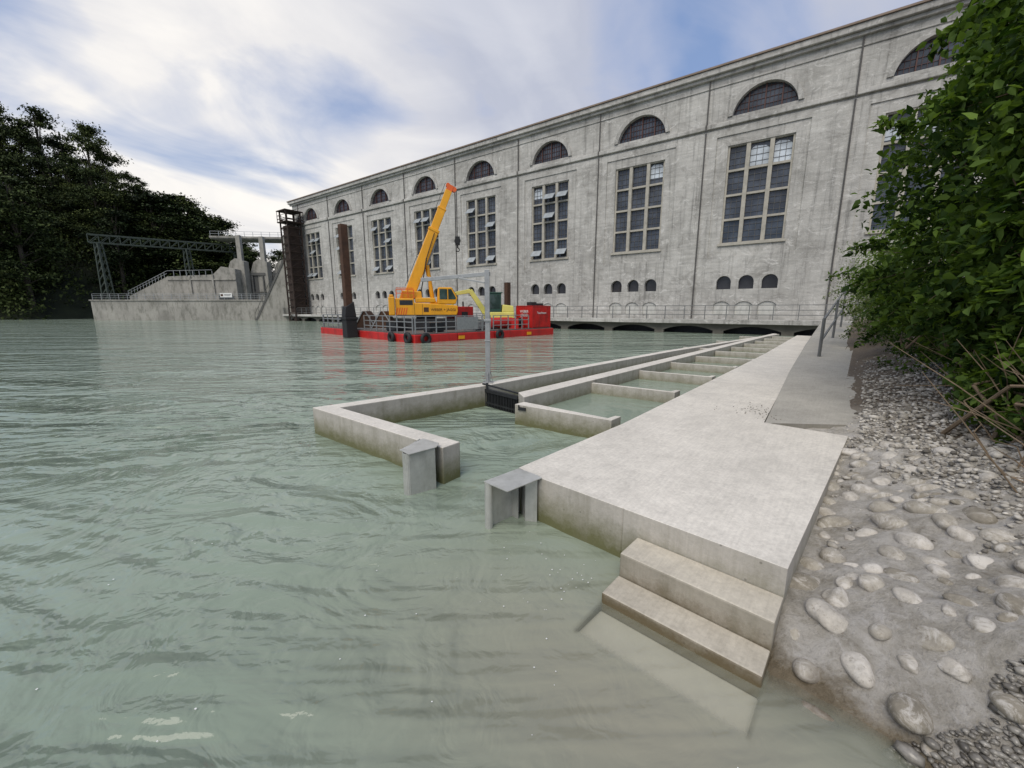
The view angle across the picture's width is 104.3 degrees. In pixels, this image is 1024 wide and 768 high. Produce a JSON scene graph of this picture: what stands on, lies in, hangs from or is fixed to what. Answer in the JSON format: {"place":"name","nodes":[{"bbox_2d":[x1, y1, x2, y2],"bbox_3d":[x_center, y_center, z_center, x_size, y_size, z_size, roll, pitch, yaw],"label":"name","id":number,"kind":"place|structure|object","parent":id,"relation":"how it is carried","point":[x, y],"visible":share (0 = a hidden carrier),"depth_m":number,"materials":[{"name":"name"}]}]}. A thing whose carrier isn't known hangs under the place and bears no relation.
{"place":"outdoors","nodes":[
{"label":"outdoors","id":0,"kind":"place"},
{"bbox_2d":[0,203,165,319],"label":"hill","id":1,"kind":"structure","parent":0,"point":[61,310],"depth_m":91.71,"materials":[{"name":"plant"}]},
{"bbox_2d":[0,154,51,229],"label":"tree","id":2,"kind":"object","parent":1,"relation":"on","point":[6,161],"visible":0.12,"depth_m":96.34,"materials":[{"name":"green plant"}]},
{"bbox_2d":[1,154,54,220],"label":"tree","id":3,"kind":"object","parent":1,"relation":"on","point":[22,158],"visible":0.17,"depth_m":98.41,"materials":[{"name":"green plant"}]},
{"bbox_2d":[0,115,61,204],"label":"tree","id":4,"kind":"object","parent":1,"relation":"on","point":[7,129],"visible":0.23,"depth_m":101.06,"materials":[{"name":"green plant"}]},
{"bbox_2d":[0,193,64,295],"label":"tree","id":5,"kind":"object","parent":1,"relation":"on","point":[30,259],"visible":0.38,"depth_m":85.62,"materials":[{"name":"green plant"}]},
{"bbox_2d":[0,199,65,292],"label":"tree","id":6,"kind":"object","parent":1,"relation":"on","point":[5,228],"visible":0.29,"depth_m":84.92,"materials":[{"name":"green plant"}]},
{"bbox_2d":[1,182,73,256],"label":"tree","id":7,"kind":"object","parent":1,"relation":"on","point":[39,203],"visible":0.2,"depth_m":94.99,"materials":[{"name":"green plant"}]},
{"bbox_2d":[0,172,80,307],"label":"tree","id":8,"kind":"object","parent":1,"relation":"on","point":[15,215],"visible":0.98,"depth_m":82.81,"materials":[{"name":"green plant"}]},
{"bbox_2d":[0,103,80,193],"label":"tree","id":9,"kind":"object","parent":1,"relation":"on","point":[38,118],"visible":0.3,"depth_m":102.92,"materials":[{"name":"green plant"}]},
{"bbox_2d":[2,146,90,228],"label":"tree","id":10,"kind":"object","parent":1,"relation":"on","point":[21,173],"visible":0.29,"depth_m":97.05,"materials":[{"name":"green plant"}]},
{"bbox_2d":[21,124,95,210],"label":"tree","id":11,"kind":"object","parent":1,"relation":"on","point":[50,140],"visible":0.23,"depth_m":102.19,"materials":[{"name":"green plant"}]},
{"bbox_2d":[25,189,91,255],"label":"tree","id":12,"kind":"object","parent":1,"relation":"on","point":[58,224],"visible":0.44,"depth_m":95.55,"materials":[{"name":"green plant"}]},
{"bbox_2d":[32,152,97,247],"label":"tree","id":13,"kind":"object","parent":1,"relation":"on","point":[67,161],"visible":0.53,"depth_m":96.89,"materials":[{"name":"green plant"}]},
{"bbox_2d":[46,181,104,249],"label":"tree","id":14,"kind":"object","parent":1,"relation":"on","point":[84,204],"visible":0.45,"depth_m":97.19,"materials":[{"name":"green plant"}]},
{"bbox_2d":[33,119,133,209],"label":"tree","id":15,"kind":"object","parent":1,"relation":"on","point":[88,132],"visible":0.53,"depth_m":100.42,"materials":[{"name":"green plant"}]},
{"bbox_2d":[0,220,172,319],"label":"undergrowth","id":16,"kind":"object","parent":1,"relation":"on","point":[7,302],"visible":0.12,"depth_m":91.47,"materials":[{"name":"green plant"}]},
{"bbox_2d":[59,164,126,237],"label":"tree","id":17,"kind":"object","parent":1,"relation":"on","point":[87,172],"visible":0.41,"depth_m":97.25,"materials":[{"name":"green plant"}]},
{"bbox_2d":[64,206,133,265],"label":"tree","id":18,"kind":"object","parent":1,"relation":"on","point":[90,229],"visible":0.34,"depth_m":96.57,"materials":[{"name":"green plant"}]},
{"bbox_2d":[84,151,127,222],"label":"tree","id":19,"kind":"object","parent":1,"relation":"on","point":[107,173],"visible":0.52,"depth_m":102.89,"materials":[{"name":"green plant"}]},
{"bbox_2d":[72,186,154,267],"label":"tree","id":20,"kind":"object","parent":1,"relation":"on","point":[113,198],"visible":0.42,"depth_m":98.60,"materials":[{"name":"green plant"}]},
{"bbox_2d":[71,207,166,299],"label":"tree","id":21,"kind":"object","parent":1,"relation":"on","point":[117,218],"visible":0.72,"depth_m":96.27,"materials":[{"name":"green plant"}]},
{"bbox_2d":[110,176,183,235],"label":"tree","id":22,"kind":"object","parent":1,"relation":"on","point":[138,188],"visible":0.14,"depth_m":104.61,"materials":[{"name":"green plant"}]},
{"bbox_2d":[96,191,222,280],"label":"tree","id":23,"kind":"object","parent":1,"relation":"on","point":[144,201],"visible":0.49,"depth_m":102.05,"materials":[{"name":"green plant"}]},
{"bbox_2d":[98,190,221,275],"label":"tree","id":24,"kind":"object","parent":1,"relation":"on","point":[167,198],"visible":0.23,"depth_m":105.10,"materials":[{"name":"green plant"}]},
{"bbox_2d":[134,226,205,280],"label":"tree","id":25,"kind":"object","parent":1,"relation":"on","point":[175,250],"visible":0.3,"depth_m":104.46,"materials":[{"name":"green plant"}]},
{"bbox_2d":[133,191,223,270],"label":"tree","id":26,"kind":"object","parent":1,"relation":"on","point":[183,199],"visible":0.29,"depth_m":110.51,"materials":[{"name":"green plant"}]},
{"bbox_2d":[129,236,227,284],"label":"tree","id":27,"kind":"object","parent":1,"relation":"on","point":[208,263],"visible":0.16,"depth_m":105.54,"materials":[{"name":"green plant"}]},
{"bbox_2d":[121,210,245,281],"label":"tree","id":28,"kind":"object","parent":1,"relation":"on","point":[196,237],"visible":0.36,"depth_m":106.00,"materials":[{"name":"green plant"}]},
{"bbox_2d":[124,219,266,274],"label":"tree","id":29,"kind":"object","parent":1,"relation":"on","point":[219,230],"visible":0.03,"depth_m":111.47,"materials":[{"name":"green plant"}]},
{"bbox_2d":[0,319,906,767],"bbox_3d":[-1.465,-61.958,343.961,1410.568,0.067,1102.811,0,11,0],"label":"river water","id":30,"kind":"structure","parent":0,"point":[196,491],"depth_m":2.99,"materials":[{"name":"liquid"}]},
{"bbox_2d":[276,208,309,320],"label":"lift tower","id":31,"kind":"structure","parent":30,"relation":"in","point":[293,260],"depth_m":72.42,"materials":[{"name":"metal"}]},
{"bbox_2d":[337,223,357,337],"bbox_3d":[-11.909,-6.332,28.838,0.920,9.900,0.920,-10,15,-44],"label":"spud pole","id":32,"kind":"object","parent":30,"relation":"in","point":[349,318],"visible":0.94,"depth_m":28.56,"materials":[{"name":"metal"}]},
{"bbox_2d":[321,314,552,342],"bbox_3d":[-6.679,-4.843,33.861,13.460,2.135,15.860,-10,15,-44],"label":"work barge","id":33,"kind":"object","parent":30,"relation":"on","point":[461,332],"visible":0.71,"depth_m":27.28,"materials":[{"name":"red paint"}]},
{"bbox_2d":[388,183,460,329],"bbox_3d":[-6.401,-9.251,29.090,5.346,10.427,2.800,-3,11,-16],"label":"mobile crane","id":34,"kind":"object","parent":33,"relation":"on","point":[404,304],"visible":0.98,"depth_m":28.69,"materials":[{"name":"yellow metal"}]},
{"bbox_2d":[451,289,513,318],"bbox_3d":[-2.563,-6.197,32.601,5.280,3.137,1.980,-1,11,-8],"label":"mini excavator","id":35,"kind":"object","parent":33,"relation":"on","point":[497,307],"visible":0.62,"depth_m":32.02,"materials":[{"name":"yellow metal"}]},
{"bbox_2d":[516,302,550,327],"bbox_3d":[1.775,-5.722,32.985,2.248,2.064,1.814,-10,15,-44],"label":"equipment container","id":36,"kind":"object","parent":33,"relation":"on","point":[539,314],"visible":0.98,"depth_m":32.24,"materials":[{"name":"metal"}]},
{"bbox_2d":[0,0,921,271],"label":"sky","id":37,"kind":"structure","parent":0,"point":[246,109],"materials":[{"name":"blue"}]},
{"bbox_2d":[580,318,1023,767],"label":"river bank","id":38,"kind":"structure","parent":0,"point":[837,693],"depth_m":2.27,"materials":[{"name":"soil"}]},
{"bbox_2d":[283,304,864,335],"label":"footbridge","id":39,"kind":"object","parent":38,"relation":"on","point":[772,326],"visible":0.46,"depth_m":35.66,"materials":[{"name":"concrete"}]},
{"bbox_2d":[519,335,847,729],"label":"platform","id":40,"kind":"structure","parent":38,"relation":"on","point":[694,511],"depth_m":3.20,"materials":[{"name":"concrete"}]},
{"bbox_2d":[484,468,541,528],"bbox_3d":[0.021,1.696,3.860,0.488,1.653,0.329,-10,15,-44],"label":"guide channel","id":41,"kind":"object","parent":40,"relation":"attached to","point":[502,496],"visible":0.44,"depth_m":3.79,"materials":[{"name":"silver metal"}]},
{"bbox_2d":[313,334,792,483],"bbox_3d":[8.088,-0.409,15.863,3.809,2.000,29.167,10,14,42],"label":"fish ladder","id":42,"kind":"object","parent":40,"relation":"on","point":[370,427],"visible":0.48,"depth_m":7.78,"materials":[{"name":"concrete"}]},
{"bbox_2d":[400,438,438,494],"bbox_3d":[-1.024,1.532,4.654,0.348,1.685,0.534,3,11,16],"label":"guide channel","id":43,"kind":"object","parent":42,"relation":"attached to","point":[419,465],"visible":0.42,"depth_m":4.41,"materials":[{"name":"silver metal"}]},
{"bbox_2d":[421,269,492,382],"bbox_3d":[-1.193,-1.221,8.586,1.618,2.380,0.252,2,11,10],"label":"davit post","id":44,"kind":"object","parent":42,"relation":"on","point":[486,275],"visible":0.98,"depth_m":8.42,"materials":[{"name":"metal"}]},
{"bbox_2d":[548,393,663,424],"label":"pool water","id":45,"kind":"structure","parent":42,"relation":"in","point":[623,408],"depth_m":7.76,"materials":[{"name":"liquid"}]},
{"bbox_2d":[619,379,700,394],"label":"pool water","id":46,"kind":"structure","parent":42,"relation":"in","point":[683,388],"depth_m":9.85,"materials":[{"name":"liquid"}]},
{"bbox_2d":[789,571,819,590],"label":"river stone","id":47,"kind":"object","parent":38,"relation":"on","point":[803,581],"visible":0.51,"depth_m":2.62,"materials":[{"name":"stone"}]},
{"bbox_2d":[792,657,820,683],"bbox_3d":[1.637,1.589,2.203,0.206,0.103,0.136,9,26,-36],"label":"river stone","id":48,"kind":"object","parent":38,"relation":"on","point":[806,671],"visible":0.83,"depth_m":2.16,"materials":[{"name":"stone"}]},
{"bbox_2d":[765,321,857,428],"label":"ramp","id":49,"kind":"structure","parent":38,"relation":"on","point":[815,391],"depth_m":7.59,"materials":[{"name":"grey concrete"}]},
{"bbox_2d":[817,291,845,356],"bbox_3d":[12.675,-2.706,15.568,0.085,2.525,12.027,9,14,40],"label":"handrail","id":50,"kind":"object","parent":49,"relation":"on","point":[822,334],"visible":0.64,"depth_m":13.42,"materials":[{"name":"metal"}]},
{"bbox_2d":[789,696,834,721],"bbox_3d":[1.529,1.723,2.063,0.264,0.151,0.204,-4,-15,40],"label":"river stone","id":51,"kind":"object","parent":38,"relation":"on","point":[817,711],"visible":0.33,"depth_m":2.02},
{"bbox_2d":[805,598,847,633],"bbox_3d":[1.850,1.369,2.334,0.175,0.128,0.198,1,11,4],"label":"river stone","id":52,"kind":"object","parent":38,"relation":"on","point":[827,616],"visible":0.95,"depth_m":2.30,"materials":[{"name":"stone"}]},
{"bbox_2d":[819,547,845,562],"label":"river stone","id":53,"kind":"object","parent":38,"relation":"on","point":[831,554],"visible":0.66,"depth_m":2.81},
{"bbox_2d":[817,515,851,527],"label":"river stone","id":54,"kind":"object","parent":38,"relation":"on","point":[826,521],"visible":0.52,"depth_m":3.23,"materials":[{"name":"stone"}]},
{"bbox_2d":[821,587,848,606],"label":"river stone","id":55,"kind":"object","parent":38,"relation":"on","point":[837,596],"visible":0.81,"depth_m":2.41,"materials":[{"name":"stone"}]},
{"bbox_2d":[840,651,874,688],"bbox_3d":[1.836,1.510,2.112,0.140,0.117,0.198,7,16,22],"label":"river stone","id":56,"kind":"object","parent":38,"relation":"on","point":[857,667],"visible":0.98,"depth_m":2.08,"materials":[{"name":"stone"}]},
{"bbox_2d":[858,573,884,591],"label":"river stone","id":57,"kind":"object","parent":38,"relation":"on","point":[871,582],"visible":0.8,"depth_m":2.41,"materials":[{"name":"stone"}]},
{"bbox_2d":[868,623,891,640],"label":"river stone","id":58,"kind":"object","parent":38,"relation":"on","point":[879,631],"visible":1,"depth_m":2.15,"materials":[{"name":"stone"}]},
{"bbox_2d":[822,229,938,340],"bbox_3d":[15.233,-4.310,16.813,13.901,5.293,4.674,-10,14,-43],"label":"shrub","id":59,"kind":"object","parent":38,"relation":"on","point":[857,310],"visible":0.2,"depth_m":15.76,"materials":[{"name":"green plant"}]},
{"bbox_2d":[870,513,907,529],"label":"river stone","id":60,"kind":"object","parent":38,"relation":"on","point":[886,521],"visible":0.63,"depth_m":2.99,"materials":[{"name":"stone"}]},
{"bbox_2d":[878,545,905,559],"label":"river stone","id":61,"kind":"object","parent":38,"relation":"on","point":[893,552],"visible":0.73,"depth_m":2.67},
{"bbox_2d":[884,567,919,582],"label":"river stone","id":62,"kind":"object","parent":38,"relation":"on","point":[895,573],"visible":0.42,"depth_m":2.48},
{"bbox_2d":[825,178,983,362],"bbox_3d":[10.556,-2.719,10.499,4.093,4.420,8.281,10,14,43],"label":"shrub","id":63,"kind":"object","parent":38,"relation":"on","point":[876,302],"visible":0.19,"depth_m":10.09,"materials":[{"name":"green plant"}]},
{"bbox_2d":[892,587,922,603],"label":"river stone","id":64,"kind":"object","parent":38,"relation":"on","point":[905,595],"visible":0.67,"depth_m":2.27,"materials":[{"name":"stone"}]},
{"bbox_2d":[897,653,917,674],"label":"river stone","id":65,"kind":"object","parent":38,"relation":"on","point":[908,662],"visible":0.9,"depth_m":2.02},
{"bbox_2d":[887,692,933,734],"bbox_3d":[1.908,1.571,1.905,0.166,0.124,0.236,14,5,41],"label":"river stone","id":66,"kind":"object","parent":38,"relation":"on","point":[909,712],"visible":0.92,"depth_m":1.86,"materials":[{"name":"stone"}]},
{"bbox_2d":[894,532,933,549],"bbox_3d":[2.792,1.107,2.760,0.174,0.146,0.236,19,4,1],"label":"river stone","id":67,"kind":"object","parent":38,"relation":"on","point":[914,540],"visible":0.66,"depth_m":2.71,"materials":[{"name":"stone"}]},
{"bbox_2d":[823,345,1023,558],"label":"gravel","id":68,"kind":"structure","parent":38,"relation":"on","point":[882,411],"depth_m":4.24,"materials":[{"name":"gravel"}]},
{"bbox_2d":[902,501,946,513],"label":"river stone","id":69,"kind":"object","parent":38,"relation":"on","point":[918,507],"visible":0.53,"depth_m":2.98,"materials":[{"name":"stone"}]},
{"bbox_2d":[840,0,1023,378],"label":"hazel bush","id":70,"kind":"object","parent":38,"relation":"on","point":[922,325],"visible":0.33,"depth_m":6.54,"materials":[{"name":"green plant"}]},
{"bbox_2d":[917,624,954,651],"bbox_3d":[2.187,1.326,2.052,0.155,0.114,0.200,-16,0,-18],"label":"river stone","id":71,"kind":"object","parent":38,"relation":"on","point":[931,638],"visible":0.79,"depth_m":2.03,"materials":[{"name":"stone"}]},
{"bbox_2d":[864,325,1014,429],"bbox_3d":[10.101,-1.036,9.083,3.010,1.362,18.799,7,13,35],"label":"ground cover","id":72,"kind":"object","parent":38,"relation":"on","point":[915,366],"visible":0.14,"depth_m":7.36,"materials":[{"name":"green plant"}]},
{"bbox_2d":[931,513,958,529],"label":"river stone","id":73,"kind":"object","parent":38,"relation":"on","point":[944,521],"visible":0.79,"depth_m":2.76,"materials":[{"name":"stone"}]},
{"bbox_2d":[884,0,1023,390],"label":"hazel bush","id":74,"kind":"object","parent":38,"relation":"on","point":[997,288],"visible":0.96,"depth_m":4.61,"materials":[{"name":"green plant"}]},
{"bbox_2d":[885,658,1023,767],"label":"wet gravel","id":75,"kind":"structure","parent":38,"relation":"on","point":[907,754],"depth_m":1.75,"materials":[{"name":"gravel"}]},
{"bbox_2d":[937,657,971,682],"bbox_3d":[2.143,1.382,1.931,0.098,0.072,0.126,-8,6,-5],"label":"river stone","id":76,"kind":"object","parent":38,"relation":"on","point":[954,669],"visible":1,"depth_m":1.91,"materials":[{"name":"stone"}]},
{"bbox_2d":[890,324,1023,492],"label":"dry twigs","id":77,"kind":"object","parent":38,"relation":"on","point":[1002,472],"visible":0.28,"depth_m":3.50,"materials":[{"name":"wood"}]},
{"bbox_2d":[942,593,977,606],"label":"river stone","id":78,"kind":"object","parent":38,"relation":"on","point":[963,600],"visible":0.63,"depth_m":2.17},
{"bbox_2d":[947,526,975,541],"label":"river stone","id":79,"kind":"object","parent":38,"relation":"on","point":[959,533],"visible":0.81,"depth_m":2.63,"materials":[{"name":"stone"}]},
{"bbox_2d":[962,553,993,568],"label":"river stone","id":80,"kind":"object","parent":38,"relation":"on","point":[978,561],"visible":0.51,"depth_m":2.43,"materials":[{"name":"stone"}]},
{"bbox_2d":[962,507,997,523],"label":"river stone","id":81,"kind":"object","parent":38,"relation":"on","point":[980,515],"visible":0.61,"depth_m":2.75,"materials":[{"name":"stone"}]},
{"bbox_2d":[965,615,995,632],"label":"river stone","id":82,"kind":"object","parent":38,"relation":"on","point":[980,624],"visible":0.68,"depth_m":1.99,"materials":[{"name":"stone"}]},
{"bbox_2d":[941,352,1023,446],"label":"shrub","id":83,"kind":"object","parent":38,"relation":"on","point":[1015,401],"visible":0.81,"depth_m":3.99,"materials":[{"name":"green plant"}]},
{"bbox_2d":[978,528,1015,541],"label":"river stone","id":84,"kind":"object","parent":38,"relation":"on","point":[999,535],"visible":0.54,"depth_m":2.54,"materials":[{"name":"stone"}]},
{"bbox_2d":[988,688,1023,724],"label":"river stone","id":85,"kind":"object","parent":38,"relation":"on","point":[1010,707],"visible":0.88,"depth_m":1.74,"materials":[{"name":"stone"}]},
{"bbox_2d":[995,592,1023,614],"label":"river stone","id":86,"kind":"object","parent":38,"relation":"on","point":[1010,602],"visible":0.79,"depth_m":2.04,"materials":[{"name":"stone"}]},
{"bbox_2d":[995,575,1023,587],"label":"river stone","id":87,"kind":"object","parent":38,"relation":"on","point":[1008,581],"visible":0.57,"depth_m":2.18,"materials":[{"name":"stone"}]},
{"label":"ground","id":88,"kind":"structure","parent":0,"visible":0},
{"bbox_2d":[89,294,266,319],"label":"retaining wall","id":89,"kind":"structure","parent":88,"relation":"on","point":[180,309],"depth_m":77.26,"materials":[{"name":"concrete"}]},
{"bbox_2d":[86,233,236,299],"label":"steel gantry","id":90,"kind":"object","parent":89,"relation":"on","point":[101,261],"visible":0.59,"depth_m":85.33,"materials":[{"name":"metal"}]},
{"bbox_2d":[130,267,243,299],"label":"stepped wall","id":91,"kind":"structure","parent":88,"relation":"on","point":[222,280],"depth_m":87.41,"materials":[{"name":"concrete"}]},
{"bbox_2d":[229,235,252,299],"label":"weir pier","id":92,"kind":"structure","parent":88,"relation":"on","point":[240,263],"depth_m":88.86,"materials":[{"name":"concrete"}]},
{"bbox_2d":[250,236,272,299],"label":"weir pier","id":93,"kind":"structure","parent":88,"relation":"on","point":[261,265],"depth_m":90.39,"materials":[{"name":"concrete"}]},
{"bbox_2d":[273,238,284,279],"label":"weir pier","id":94,"kind":"structure","parent":88,"relation":"on","point":[278,265],"depth_m":91.67,"materials":[{"name":"concrete"}]},
{"bbox_2d":[209,231,283,242],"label":"bridge","id":95,"kind":"structure","parent":94,"relation":"on","point":[246,239],"depth_m":93.44,"materials":[{"name":"concrete"}]},
{"bbox_2d":[259,262,300,319],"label":"wing wall","id":96,"kind":"structure","parent":88,"relation":"on","point":[275,304],"depth_m":76.04,"materials":[{"name":"concrete"}]},
{"bbox_2d":[287,0,1007,320],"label":"power station","id":97,"kind":"object","parent":88,"relation":"on","point":[736,181],"visible":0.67,"depth_m":36.54,"materials":[{"name":"concrete"}]},
{"bbox_2d":[306,232,323,279],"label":"window","id":98,"kind":"structure","parent":97,"relation":"in","point":[313,239],"depth_m":72.59,"materials":[{"name":"glass"}]},
{"bbox_2d":[334,225,355,277],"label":"window","id":99,"kind":"structure","parent":97,"relation":"in","point":[350,237],"depth_m":66.47,"materials":[{"name":"glass"}]},
{"bbox_2d":[370,217,393,274],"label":"window","id":100,"kind":"structure","parent":97,"relation":"in","point":[381,228],"depth_m":61.34,"materials":[{"name":"glass"}]},
{"bbox_2d":[413,207,439,270],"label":"window","id":101,"kind":"structure","parent":97,"relation":"in","point":[423,217],"depth_m":55.60,"materials":[{"name":"glass"}]},
{"bbox_2d":[465,195,496,266],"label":"window","id":102,"kind":"structure","parent":97,"relation":"in","point":[481,212],"depth_m":50.05,"materials":[{"name":"glass"}]},
{"bbox_2d":[469,161,494,180],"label":"arch window","id":103,"kind":"structure","parent":97,"relation":"in","point":[482,169],"depth_m":48.80,"materials":[{"name":"grey glass"}]},
{"bbox_2d":[529,180,568,261],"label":"window","id":104,"kind":"structure","parent":97,"relation":"in","point":[550,202],"depth_m":44.39,"materials":[{"name":"glass"}]},
{"bbox_2d":[535,142,568,164],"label":"arch window","id":105,"kind":"structure","parent":97,"relation":"in","point":[554,150],"depth_m":43.14,"materials":[{"name":"grey glass"}]},
{"bbox_2d":[610,160,664,254],"bbox_3d":[12.260,-16.927,38.769,5.000,8.100,0.660,7,13,35],"label":"window","id":106,"kind":"structure","parent":97,"relation":"in","point":[639,189],"depth_m":38.78,"materials":[{"name":"glass"}]},
{"bbox_2d":[620,116,665,143],"bbox_3d":[12.335,-24.094,37.544,4.480,1.940,0.200,7,13,35],"label":"arch window","id":107,"kind":"structure","parent":97,"relation":"in","point":[644,127],"depth_m":37.50,"materials":[{"name":"grey glass"}]},
{"bbox_2d":[717,133,795,246],"bbox_3d":[20.279,-15.881,33.145,5.000,8.100,0.660,7,13,35],"label":"window","id":108,"kind":"structure","parent":97,"relation":"in","point":[758,173],"depth_m":33.12,"materials":[{"name":"glass"}]},
{"bbox_2d":[734,82,797,115],"bbox_3d":[20.355,-23.048,31.919,4.480,1.940,0.200,7,13,35],"label":"arch window","id":109,"kind":"structure","parent":97,"relation":"in","point":[771,94],"depth_m":31.88,"materials":[{"name":"grey glass"}]},
{"bbox_2d":[864,106,968,234],"bbox_3d":[28.299,-14.835,27.522,5.000,8.100,0.660,7,13,35],"label":"window","id":110,"kind":"structure","parent":97,"relation":"in","point":[886,141],"depth_m":28.37,"materials":[{"name":"glass"}]},
{"bbox_2d":[894,34,966,75],"bbox_3d":[28.373,-22.001,26.296,4.480,1.940,0.200,7,13,35],"label":"arch window","id":111,"kind":"structure","parent":97,"relation":"in","point":[916,60],"depth_m":26.82,"materials":[{"name":"grey glass"}]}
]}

